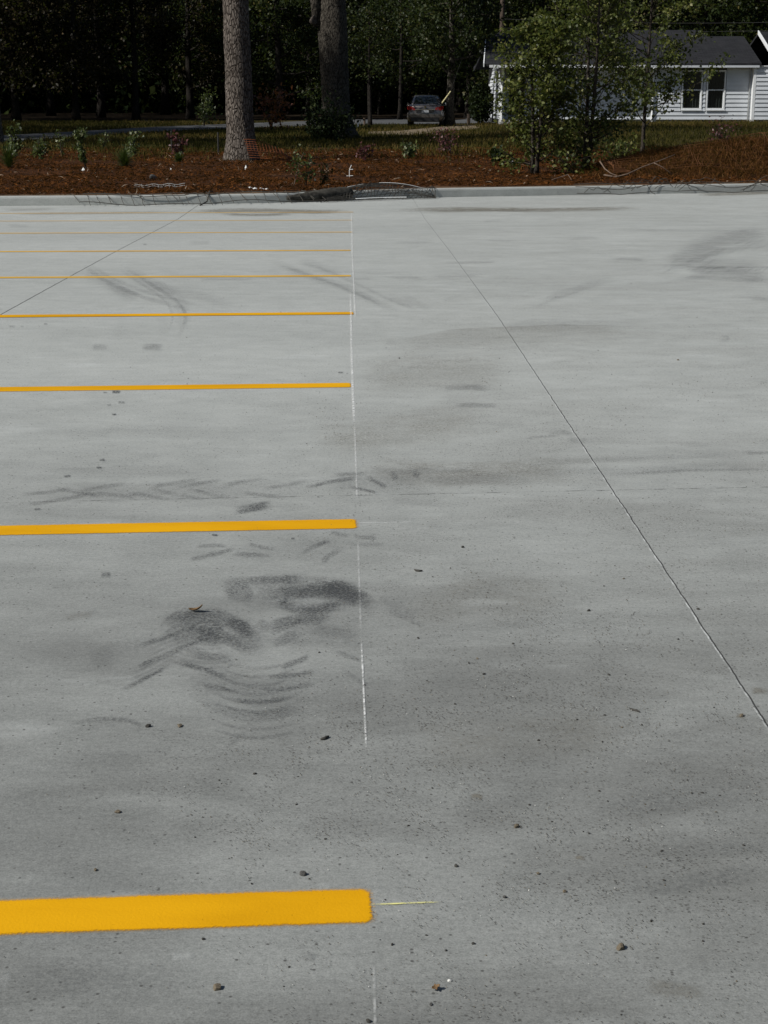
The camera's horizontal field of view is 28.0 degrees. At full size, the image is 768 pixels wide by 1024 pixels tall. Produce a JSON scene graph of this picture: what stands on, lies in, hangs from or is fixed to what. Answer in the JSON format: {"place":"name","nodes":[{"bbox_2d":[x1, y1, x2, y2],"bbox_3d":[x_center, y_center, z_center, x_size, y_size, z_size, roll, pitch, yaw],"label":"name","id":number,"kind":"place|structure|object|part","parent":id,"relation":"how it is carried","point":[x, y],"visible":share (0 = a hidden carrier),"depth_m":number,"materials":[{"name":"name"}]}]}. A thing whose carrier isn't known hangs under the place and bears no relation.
{"place":"outdoors","nodes":[
{"label":"outdoors","id":0,"kind":"place"},
{"bbox_2d":[4,118,603,139],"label":"road","id":1,"kind":"structure","parent":0,"point":[223,126],"depth_m":73.21,"materials":[{"name":"grey asphalt"}]},
{"bbox_2d":[1,0,757,120],"bbox_3d":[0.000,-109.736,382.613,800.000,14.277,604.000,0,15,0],"label":"ground","id":2,"kind":"structure","parent":0,"point":[66,116],"depth_m":110.54,"materials":[{"name":"green plant"}]},
{"bbox_2d":[19,0,171,117],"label":"woodland tree","id":3,"kind":"object","parent":2,"relation":"on","point":[100,111],"visible":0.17,"depth_m":103.62,"materials":[{"name":"green plant"}]},
{"bbox_2d":[83,0,219,114],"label":"woodland tree","id":4,"kind":"object","parent":2,"relation":"on","point":[165,108],"visible":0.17,"depth_m":118.44,"materials":[{"name":"green plant"}]},
{"bbox_2d":[108,0,268,118],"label":"woodland tree","id":5,"kind":"object","parent":2,"relation":"on","point":[190,87],"visible":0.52,"depth_m":98.60,"materials":[{"name":"green plant"}]},
{"bbox_2d":[160,0,298,117],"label":"woodland tree","id":6,"kind":"object","parent":2,"relation":"on","point":[195,69],"visible":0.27,"depth_m":102.74,"materials":[{"name":"green plant"}]},
{"bbox_2d":[204,1,306,113],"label":"woodland tree","id":7,"kind":"object","parent":2,"relation":"on","point":[253,62],"visible":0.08,"depth_m":121.69,"materials":[{"name":"green plant"}]},
{"bbox_2d":[185,0,357,119],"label":"woodland tree","id":8,"kind":"object","parent":2,"relation":"on","point":[309,36],"visible":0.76,"depth_m":95.08,"materials":[{"name":"green plant"}]},
{"bbox_2d":[309,98,316,117],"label":"narrow shrub","id":9,"kind":"object","parent":2,"relation":"on","point":[314,105],"visible":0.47,"depth_m":95.18,"materials":[{"name":"green plant"}]},
{"bbox_2d":[249,0,377,114],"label":"woodland tree","id":10,"kind":"object","parent":2,"relation":"on","point":[357,7],"visible":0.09,"depth_m":116.40,"materials":[{"name":"green plant"}]},
{"bbox_2d":[280,0,413,105],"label":"woodland tree","id":11,"kind":"object","parent":2,"relation":"on","point":[364,89],"visible":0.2,"depth_m":108.36,"materials":[{"name":"green plant"}]},
{"bbox_2d":[312,0,458,114],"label":"woodland tree","id":12,"kind":"object","parent":2,"relation":"on","point":[379,110],"visible":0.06,"depth_m":121.29,"materials":[{"name":"green plant"}]},
{"bbox_2d":[348,0,460,94],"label":"woodland tree","id":13,"kind":"object","parent":2,"relation":"on","point":[428,87],"visible":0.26,"depth_m":101.79,"materials":[{"name":"green plant"}]},
{"bbox_2d":[361,0,476,119],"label":"woodland tree","id":14,"kind":"object","parent":2,"relation":"on","point":[421,65],"visible":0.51,"depth_m":95.90,"materials":[{"name":"green plant"}]},
{"bbox_2d":[397,0,516,112],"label":"woodland tree","id":15,"kind":"object","parent":2,"relation":"on","point":[460,109],"visible":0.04,"depth_m":121.56,"materials":[{"name":"green plant"}]},
{"bbox_2d":[406,0,544,117],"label":"woodland tree","id":16,"kind":"object","parent":2,"relation":"on","point":[470,75],"visible":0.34,"depth_m":94.80,"materials":[{"name":"green plant"}]},
{"bbox_2d":[417,0,572,104],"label":"woodland tree","id":17,"kind":"object","parent":2,"relation":"on","point":[491,31],"visible":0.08,"depth_m":107.30,"materials":[{"name":"green plant"}]},
{"bbox_2d":[474,0,634,79],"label":"woodland tree","id":18,"kind":"object","parent":2,"relation":"on","point":[549,9],"visible":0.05,"depth_m":100.39,"materials":[{"name":"green plant"}]},
{"bbox_2d":[545,0,714,33],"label":"woodland tree","id":19,"kind":"object","parent":2,"relation":"on","point":[662,8],"visible":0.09,"depth_m":99.07,"materials":[{"name":"green plant"}]},
{"bbox_2d":[618,0,721,33],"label":"woodland tree","id":20,"kind":"object","parent":2,"relation":"on","point":[639,13],"visible":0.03,"depth_m":110.00,"materials":[{"name":"green plant"}]},
{"bbox_2d":[633,0,767,35],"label":"woodland tree","id":21,"kind":"object","parent":2,"relation":"on","point":[704,23],"visible":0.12,"depth_m":97.44,"materials":[{"name":"green plant"}]},
{"bbox_2d":[682,0,767,42],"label":"woodland tree","id":22,"kind":"object","parent":2,"relation":"on","point":[748,33],"visible":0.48,"depth_m":94.54,"materials":[{"name":"green plant"}]},
{"bbox_2d":[690,0,767,41],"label":"woodland tree","id":23,"kind":"object","parent":2,"relation":"on","point":[760,19],"visible":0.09,"depth_m":115.03,"materials":[{"name":"green plant"}]},
{"bbox_2d":[0,145,767,194],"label":"planting bed","id":24,"kind":"object","parent":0,"point":[143,182],"visible":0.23,"depth_m":31.61,"materials":[{"name":"brown plant"}]},
{"bbox_2d":[0,142,19,167],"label":"pine seedling","id":25,"kind":"object","parent":24,"relation":"on","point":[8,158],"visible":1,"depth_m":33.20,"materials":[{"name":"green plant"}]},
{"bbox_2d":[3,119,26,158],"bbox_3d":[-8.991,-9.082,37.495,0.506,0.971,0.481,4,16,13],"label":"seedling","id":26,"kind":"object","parent":24,"relation":"on","point":[17,146],"visible":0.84,"depth_m":37.45,"materials":[{"name":"green plant"}]},
{"bbox_2d":[30,134,51,159],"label":"seedling","id":27,"kind":"object","parent":24,"relation":"on","point":[39,152],"visible":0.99,"depth_m":36.76,"materials":[{"name":"green plant"}]},
{"bbox_2d":[51,129,70,154],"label":"seedling","id":28,"kind":"object","parent":24,"relation":"on","point":[61,143],"visible":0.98,"depth_m":39.59,"materials":[{"name":"green plant"}]},
{"bbox_2d":[71,127,88,168],"bbox_3d":[-6.391,-7.643,32.355,0.334,0.942,0.388,-6,16,-22],"label":"tall seedling","id":29,"kind":"object","parent":24,"relation":"on","point":[81,135],"visible":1,"depth_m":32.35,"materials":[{"name":"green plant"}]},
{"bbox_2d":[97,129,113,147],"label":"seedling","id":30,"kind":"object","parent":24,"relation":"on","point":[102,141],"visible":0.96,"depth_m":43.68,"materials":[{"name":"green plant"}]},
{"bbox_2d":[113,144,139,166],"bbox_3d":[-5.655,-7.766,33.550,0.802,0.513,0.796,12,19,37],"label":"pine seedling","id":31,"kind":"object","parent":24,"relation":"on","point":[124,158],"visible":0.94,"depth_m":33.50,"materials":[{"name":"green plant"}]},
{"bbox_2d":[123,130,144,156],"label":"seedling","id":32,"kind":"object","parent":24,"relation":"on","point":[131,140],"visible":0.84,"depth_m":39.13,"materials":[{"name":"green plant"}]},
{"bbox_2d":[134,183,184,187],"bbox_3d":[-3.947,-5.732,27.043,0.901,0.105,0.011,0,15,0],"label":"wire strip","id":33,"kind":"object","parent":24,"relation":"on","point":[163,185],"visible":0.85,"depth_m":27.04,"materials":[{"name":"grey metal"}]},
{"bbox_2d":[165,129,187,154],"bbox_3d":[-5.292,-9.469,39.490,0.605,0.689,0.468,0,15,0],"label":"plum seedling","id":34,"kind":"object","parent":24,"relation":"on","point":[176,146],"visible":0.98,"depth_m":39.42,"materials":[{"name":"purple plant"}]},
{"bbox_2d":[171,152,184,162],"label":"pine seedling","id":35,"kind":"object","parent":24,"relation":"on","point":[178,157],"visible":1,"depth_m":35.36,"materials":[{"name":"green plant"}]},
{"bbox_2d":[217,132,218,152],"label":"metal stake","id":36,"kind":"object","parent":24,"relation":"on","point":[218,141],"visible":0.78,"depth_m":40.36,"materials":[{"name":"metal"}]},
{"bbox_2d":[222,0,260,161],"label":"pine tree","id":37,"kind":"object","parent":24,"relation":"on","point":[239,112],"visible":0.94,"depth_m":36.54,"materials":[{"name":"brown plant"}]},
{"bbox_2d":[243,139,294,160],"bbox_3d":[-2.642,-8.860,37.481,1.426,0.612,6.388,0,15,0],"label":"barrier netting","id":38,"kind":"object","parent":24,"relation":"on","point":[280,152],"visible":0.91,"depth_m":34.63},
{"bbox_2d":[286,144,310,184],"bbox_3d":[-1.526,-6.114,27.169,0.362,0.751,0.412,12,19,38],"label":"thin sapling","id":39,"kind":"object","parent":24,"relation":"on","point":[295,162],"visible":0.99,"depth_m":27.21,"materials":[{"name":"green plant"}]},
{"bbox_2d":[293,156,316,185],"bbox_3d":[-1.388,-6.023,27.242,0.382,0.547,0.389,4,16,14],"label":"seedling","id":40,"kind":"object","parent":24,"relation":"on","point":[308,165],"visible":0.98,"depth_m":27.24,"materials":[{"name":"green plant"}]},
{"bbox_2d":[314,162,332,183],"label":"seedling","id":41,"kind":"object","parent":24,"relation":"on","point":[324,178],"visible":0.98,"depth_m":27.45,"materials":[{"name":"green plant"}]},
{"bbox_2d":[351,141,378,160],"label":"plum shrub","id":42,"kind":"object","parent":24,"relation":"on","point":[365,152],"visible":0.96,"depth_m":37.03,"materials":[{"name":"purple plant"}]},
{"bbox_2d":[0,182,767,195],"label":"soil edge","id":43,"kind":"object","parent":24,"relation":"on","point":[381,188],"visible":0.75,"depth_m":27.22,"materials":[{"name":"brown soil"}]},
{"bbox_2d":[396,138,418,158],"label":"seedling","id":44,"kind":"object","parent":24,"relation":"on","point":[409,151],"visible":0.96,"depth_m":38.07,"materials":[{"name":"green plant"}]},
{"bbox_2d":[426,126,459,153],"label":"bare red shrub","id":45,"kind":"object","parent":24,"relation":"on","point":[444,143],"visible":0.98,"depth_m":41.15,"materials":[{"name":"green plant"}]},
{"bbox_2d":[487,145,505,162],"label":"dark seedling","id":46,"kind":"object","parent":24,"relation":"on","point":[493,151],"visible":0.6,"depth_m":36.14,"materials":[{"name":"green plant"}]},
{"bbox_2d":[477,5,597,174],"bbox_3d":[3.185,-8.446,30.939,2.187,3.369,2.357,-9,18,-30],"label":"sapling","id":47,"kind":"object","parent":24,"relation":"on","point":[550,32],"visible":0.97,"depth_m":30.79,"materials":[{"name":"green plant"}]},
{"bbox_2d":[532,125,613,174],"bbox_3d":[3.842,-7.378,31.447,1.694,1.051,1.634,0,15,0],"label":"undergrowth bush","id":48,"kind":"object","parent":24,"relation":"on","point":[569,166],"visible":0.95,"depth_m":31.30,"materials":[{"name":"green plant"}]},
{"bbox_2d":[508,0,679,170],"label":"sapling","id":49,"kind":"object","parent":24,"relation":"on","point":[594,8],"visible":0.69,"depth_m":31.46,"materials":[{"name":"green plant"}]},
{"bbox_2d":[604,154,674,177],"bbox_3d":[4.961,-6.673,29.657,1.422,0.428,0.282,-2,15,-8],"label":"fallen branch","id":50,"kind":"object","parent":24,"relation":"on","point":[636,169],"visible":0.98,"depth_m":29.60,"materials":[{"name":"brown wood"}]},
{"bbox_2d":[561,0,735,151],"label":"sapling","id":51,"kind":"object","parent":24,"relation":"on","point":[670,60],"visible":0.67,"depth_m":36.06,"materials":[{"name":"green plant"}]},
{"bbox_2d":[565,134,767,179],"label":"mound","id":52,"kind":"object","parent":24,"relation":"on","point":[707,175],"visible":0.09,"depth_m":30.61,"materials":[{"name":"brown plant"}]},
{"bbox_2d":[593,128,644,160],"bbox_3d":[5.345,-8.383,35.298,1.423,0.916,1.336,0,15,0],"label":"undergrowth bush","id":53,"kind":"object","parent":52,"relation":"on","point":[618,151],"visible":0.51,"depth_m":35.29,"materials":[{"name":"green plant"}]},
{"bbox_2d":[599,132,767,174],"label":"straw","id":54,"kind":"object","parent":52,"relation":"on","point":[615,168],"visible":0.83,"depth_m":30.72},
{"bbox_2d":[0,192,767,1023],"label":"concrete lot","id":55,"kind":"structure","parent":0,"point":[658,302],"depth_m":4.82,"materials":[{"name":"grey concrete"}]},
{"bbox_2d":[0,275,349,277],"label":"parking stripe","id":56,"kind":"object","parent":55,"relation":"on","point":[176,276],"visible":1,"depth_m":13.86,"materials":[{"name":"yellow paint"}]},
{"bbox_2d":[0,250,349,251],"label":"parking stripe","id":57,"kind":"object","parent":55,"relation":"on","point":[175,250],"visible":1,"depth_m":16.57,"materials":[{"name":"yellow paint"}]},
{"bbox_2d":[0,383,350,390],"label":"parking stripe","id":58,"kind":"object","parent":55,"relation":"on","point":[158,387],"visible":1,"depth_m":8.41,"materials":[{"name":"yellow paint"}]},
{"bbox_2d":[0,312,352,316],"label":"parking stripe","id":59,"kind":"object","parent":55,"relation":"on","point":[183,314],"visible":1,"depth_m":11.21,"materials":[{"name":"yellow paint"}]},
{"bbox_2d":[0,519,356,534],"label":"parking stripe","id":60,"kind":"object","parent":55,"relation":"on","point":[172,527],"visible":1,"depth_m":5.71,"materials":[{"name":"yellow paint"}]},
{"bbox_2d":[118,220,247,220],"bbox_3d":[-4.139,-4.096,21.632,7.438,0.008,0.124,-1,15,-3],"label":"parking stripe","id":61,"kind":"object","parent":55,"relation":"on","point":[182,220],"visible":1,"depth_m":21.69,"materials":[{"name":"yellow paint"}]},
{"bbox_2d":[0,889,372,934],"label":"parking stripe","id":62,"kind":"object","parent":55,"relation":"on","point":[139,912],"visible":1,"depth_m":3.02,"materials":[{"name":"yellow paint"}]},
{"bbox_2d":[113,232,285,232],"bbox_3d":[-3.680,-3.493,19.242,6.620,0.008,0.144,-1,15,-3],"label":"parking stripe","id":63,"kind":"object","parent":55,"relation":"on","point":[199,232],"visible":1,"depth_m":19.30,"materials":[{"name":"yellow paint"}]},
{"bbox_2d":[35,391,381,700],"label":"rubber marks","id":64,"kind":"object","parent":55,"relation":"on","point":[329,592],"visible":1,"depth_m":4.95,"materials":[{"name":"grey rubber"}]},
{"bbox_2d":[189,604,202,610],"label":"leaf","id":65,"kind":"object","parent":64,"relation":"on","point":[197,608],"visible":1,"depth_m":4.76,"materials":[{"name":"brown plant"}]},
{"bbox_2d":[213,983,220,990],"bbox_3d":[-0.299,0.853,2.761,0.014,0.012,0.015,-2,15,-6],"label":"stone","id":66,"kind":"object","parent":55,"relation":"on","point":[216,986],"visible":1,"depth_m":2.76,"materials":[{"name":"beige stone"}]},
{"bbox_2d":[171,212,271,212],"bbox_3d":[-4.428,-4.503,23.160,7.984,0.001,0.112,-1,15,-3],"label":"parking stripe","id":67,"kind":"object","parent":55,"relation":"on","point":[221,212],"visible":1,"depth_m":23.25,"materials":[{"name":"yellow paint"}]},
{"bbox_2d":[299,871,306,875],"bbox_3d":[-0.167,0.744,3.164,0.012,0.013,0.015,-10,18,-33],"label":"stone","id":68,"kind":"object","parent":55,"relation":"on","point":[302,873],"visible":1,"depth_m":3.16,"materials":[{"name":"grey stone"}]},
{"bbox_2d":[287,187,353,200],"bbox_3d":[-1.066,-5.303,25.701,1.237,0.235,0.232,-9,18,-30],"label":"silt sock","id":69,"kind":"object","parent":55,"relation":"on","point":[320,193],"visible":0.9,"depth_m":25.64,"materials":[{"name":"black fabric"}]},
{"bbox_2d":[350,304,353,410],"bbox_3d":[-0.216,-1.163,10.232,0.025,0.027,5.729,0,15,-1],"label":"chalk line","id":70,"kind":"object","parent":55,"relation":"on","point":[352,359],"visible":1,"depth_m":9.68,"materials":[{"name":"white"}]},
{"bbox_2d":[361,650,365,738],"bbox_3d":[-0.055,0.477,4.149,0.008,0.001,0.823,0,15,-2],"label":"chalk line","id":71,"kind":"object","parent":55,"relation":"on","point":[363,699],"visible":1,"depth_m":4.07,"materials":[{"name":"white"}]},
{"bbox_2d":[0,183,767,205],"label":"kerb","id":72,"kind":"structure","parent":55,"relation":"on","point":[64,200],"depth_m":26.47,"materials":[{"name":"concrete"}]},
{"bbox_2d":[67,189,343,205],"bbox_3d":[-2.790,-5.159,25.197,4.659,0.216,1.069,-4,16,-15],"label":"wire fence","id":73,"kind":"object","parent":72,"relation":"on","point":[208,194],"visible":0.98,"depth_m":24.96,"materials":[{"name":"grey metal"}]},
{"bbox_2d":[320,181,435,201],"bbox_3d":[-0.102,-5.480,26.167,2.523,0.297,0.771,-8,17,-26],"label":"wire fence","id":74,"kind":"object","parent":72,"relation":"on","point":[360,185],"visible":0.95,"depth_m":26.15,"materials":[{"name":"metal"}]},
{"bbox_2d":[574,175,767,194],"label":"fallen twigs","id":75,"kind":"object","parent":72,"relation":"on","point":[754,185],"visible":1,"depth_m":27.63,"materials":[{"name":"brown wood"}]},
{"bbox_2d":[2,280,766,1023],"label":"grit","id":76,"kind":"object","parent":55,"relation":"on","point":[496,770],"visible":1,"depth_m":3.54,"materials":[{"name":"grey gravel"}]},
{"bbox_2d":[381,902,433,904],"bbox_3d":[0.044,0.775,3.050,0.150,0.001,0.008,-1,15,-4],"label":"chalk line","id":77,"kind":"object","parent":55,"relation":"on","point":[402,903],"visible":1,"depth_m":3.05,"materials":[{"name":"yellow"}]},
{"bbox_2d":[432,983,439,989],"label":"leaf","id":78,"kind":"object","parent":55,"relation":"on","point":[435,986],"visible":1,"depth_m":2.75,"materials":[{"name":"brown plant"}]},
{"bbox_2d":[211,192,767,858],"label":"dirt film","id":79,"kind":"object","parent":55,"relation":"on","point":[435,210],"visible":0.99,"depth_m":23.68,"materials":[{"name":"grey"}]},
{"bbox_2d":[616,942,624,950],"bbox_3d":[0.445,0.818,2.891,0.019,0.016,0.015,-9,18,-31],"label":"stone","id":80,"kind":"object","parent":55,"relation":"on","point":[620,946],"visible":1,"depth_m":2.88,"materials":[{"name":"beige stone"}]},
{"bbox_2d":[0,119,767,162],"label":"lawn","id":81,"kind":"structure","parent":0,"point":[319,147],"depth_m":56.15,"materials":[{"name":"green plant"}]},
{"bbox_2d":[0,111,4,142],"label":"pine tree","id":82,"kind":"object","parent":81,"relation":"on","point":[2,139],"visible":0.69,"depth_m":48.66,"materials":[{"name":"brown plant"}]},
{"bbox_2d":[0,0,88,120],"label":"woodland tree","id":83,"kind":"object","parent":81,"relation":"on","point":[17,13],"visible":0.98,"depth_m":89.14,"materials":[{"name":"green plant"}]},
{"bbox_2d":[194,84,222,125],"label":"green sapling","id":84,"kind":"object","parent":81,"relation":"on","point":[205,101],"visible":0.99,"depth_m":77.38,"materials":[{"name":"green plant"}]},
{"bbox_2d":[253,82,294,130],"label":"red sapling","id":85,"kind":"object","parent":81,"relation":"on","point":[273,114],"visible":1,"depth_m":66.32,"materials":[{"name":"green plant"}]},
{"bbox_2d":[294,85,372,141],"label":"bush","id":86,"kind":"object","parent":81,"relation":"on","point":[328,126],"visible":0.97,"depth_m":51.89,"materials":[{"name":"green plant"}]},
{"bbox_2d":[309,0,360,137],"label":"oak tree","id":87,"kind":"object","parent":81,"relation":"on","point":[328,18],"visible":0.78,"depth_m":55.20,"materials":[{"name":"brown plant"}]},
{"bbox_2d":[318,0,417,124],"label":"twin stem tree","id":88,"kind":"object","parent":81,"relation":"on","point":[369,26],"visible":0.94,"depth_m":73.96,"materials":[{"name":"green plant"}]},
{"bbox_2d":[407,95,445,125],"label":"parked car","id":89,"kind":"object","parent":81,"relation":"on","point":[422,108],"visible":0.93,"depth_m":75.74,"materials":[{"name":"grey paint"}]},
{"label":"rear window","id":90,"kind":"part","parent":89,"relation":"part of","materials":[{"name":"black glass"}]},
{"bbox_2d":[384,0,520,125],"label":"roadside tree","id":91,"kind":"object","parent":81,"relation":"on","point":[464,36],"visible":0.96,"depth_m":76.03,"materials":[{"name":"green plant"}]},
{"bbox_2d":[467,114,469,124],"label":"dark post","id":92,"kind":"object","parent":81,"relation":"on","point":[468,118],"visible":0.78,"depth_m":79.71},
{"bbox_2d":[433,0,504,114],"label":"utility pole","id":93,"kind":"object","parent":81,"relation":"on","point":[502,13],"visible":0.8,"depth_m":88.43,"materials":[{"name":"wood"}]},
{"bbox_2d":[509,19,767,31],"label":"power line","id":94,"kind":"object","parent":93,"relation":"attached to","point":[703,31],"visible":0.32,"depth_m":85.67,"materials":[{"name":"metal"}]},
{"bbox_2d":[468,82,493,122],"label":"round bush","id":95,"kind":"object","parent":81,"relation":"on","point":[479,96],"visible":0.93,"depth_m":79.83,"materials":[{"name":"green plant"}]},
{"bbox_2d":[568,112,614,146],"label":"yellow bush","id":96,"kind":"object","parent":81,"relation":"on","point":[592,140],"visible":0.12,"depth_m":43.62,"materials":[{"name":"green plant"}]},
{"bbox_2d":[473,30,767,123],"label":"house","id":97,"kind":"structure","parent":81,"relation":"on","point":[738,91],"depth_m":75.00,"materials":[{"name":"white"}]},
{"bbox_2d":[509,73,523,112],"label":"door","id":98,"kind":"structure","parent":97,"relation":"in","point":[522,83],"depth_m":76.62,"materials":[{"name":"wood"}]},
{"bbox_2d":[680,70,703,110],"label":"window","id":99,"kind":"structure","parent":97,"relation":"in","point":[696,105],"depth_m":74.86,"materials":[{"name":"white glass"}]},
{"bbox_2d":[705,70,726,110],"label":"window","id":100,"kind":"structure","parent":97,"relation":"in","point":[715,93],"depth_m":74.84,"materials":[{"name":"white glass"}]},
{"bbox_2d":[706,116,742,139],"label":"red twig shrub","id":101,"kind":"object","parent":81,"relation":"on","point":[720,136],"visible":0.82,"depth_m":46.24,"materials":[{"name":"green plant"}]},
{"bbox_2d":[368,124,479,134],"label":"driveway","id":102,"kind":"structure","parent":0,"point":[433,128],"depth_m":69.28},
{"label":"forest ground","id":103,"kind":"structure","parent":0,"visible":0},
{"bbox_2d":[0,0,765,113],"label":"woods","id":104,"kind":"object","parent":103,"relation":"on","point":[122,98],"visible":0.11,"depth_m":130.52,"materials":[{"name":"green plant"}]}
]}

